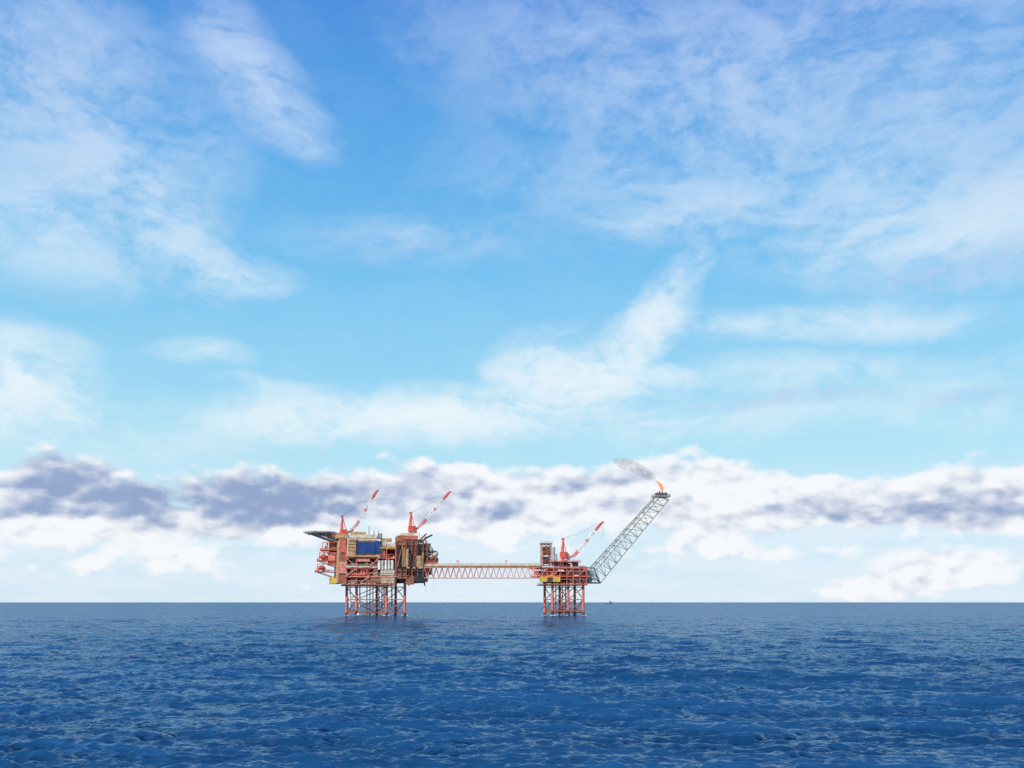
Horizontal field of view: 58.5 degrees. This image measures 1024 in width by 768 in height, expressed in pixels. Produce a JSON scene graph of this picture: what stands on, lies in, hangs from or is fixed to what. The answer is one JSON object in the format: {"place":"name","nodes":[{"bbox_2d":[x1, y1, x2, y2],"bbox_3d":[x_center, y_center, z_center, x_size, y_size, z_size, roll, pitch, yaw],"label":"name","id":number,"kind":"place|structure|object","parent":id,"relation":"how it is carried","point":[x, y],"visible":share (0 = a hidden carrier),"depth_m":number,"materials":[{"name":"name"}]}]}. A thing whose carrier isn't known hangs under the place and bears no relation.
{"place":"outdoors","nodes":[
{"label":"outdoors","id":0,"kind":"place"},
{"bbox_2d":[0,602,1023,767],"bbox_3d":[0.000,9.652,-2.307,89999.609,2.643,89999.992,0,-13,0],"label":"sea","id":1,"kind":"structure","parent":0,"point":[522,685],"depth_m":113.70,"materials":[{"name":"liquid"}]},
{"bbox_2d":[303,489,450,615],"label":"offshore oil platform","id":2,"kind":"structure","parent":1,"relation":"in","point":[353,551],"depth_m":691.45,"materials":[{"name":"metal"}]},
{"bbox_2d":[424,560,539,578],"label":"steel footbridge","id":3,"kind":"object","parent":2,"relation":"on","point":[522,566],"visible":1,"depth_m":691.94,"materials":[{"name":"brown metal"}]},
{"bbox_2d":[529,481,670,615],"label":"offshore oil platform","id":4,"kind":"structure","parent":1,"relation":"in","point":[552,576],"depth_m":708.03,"materials":[{"name":"metal"}]},
{"bbox_2d":[0,0,1023,601],"label":"sky","id":5,"kind":"structure","parent":0,"point":[268,268],"materials":[{"name":"blue"}]}
]}

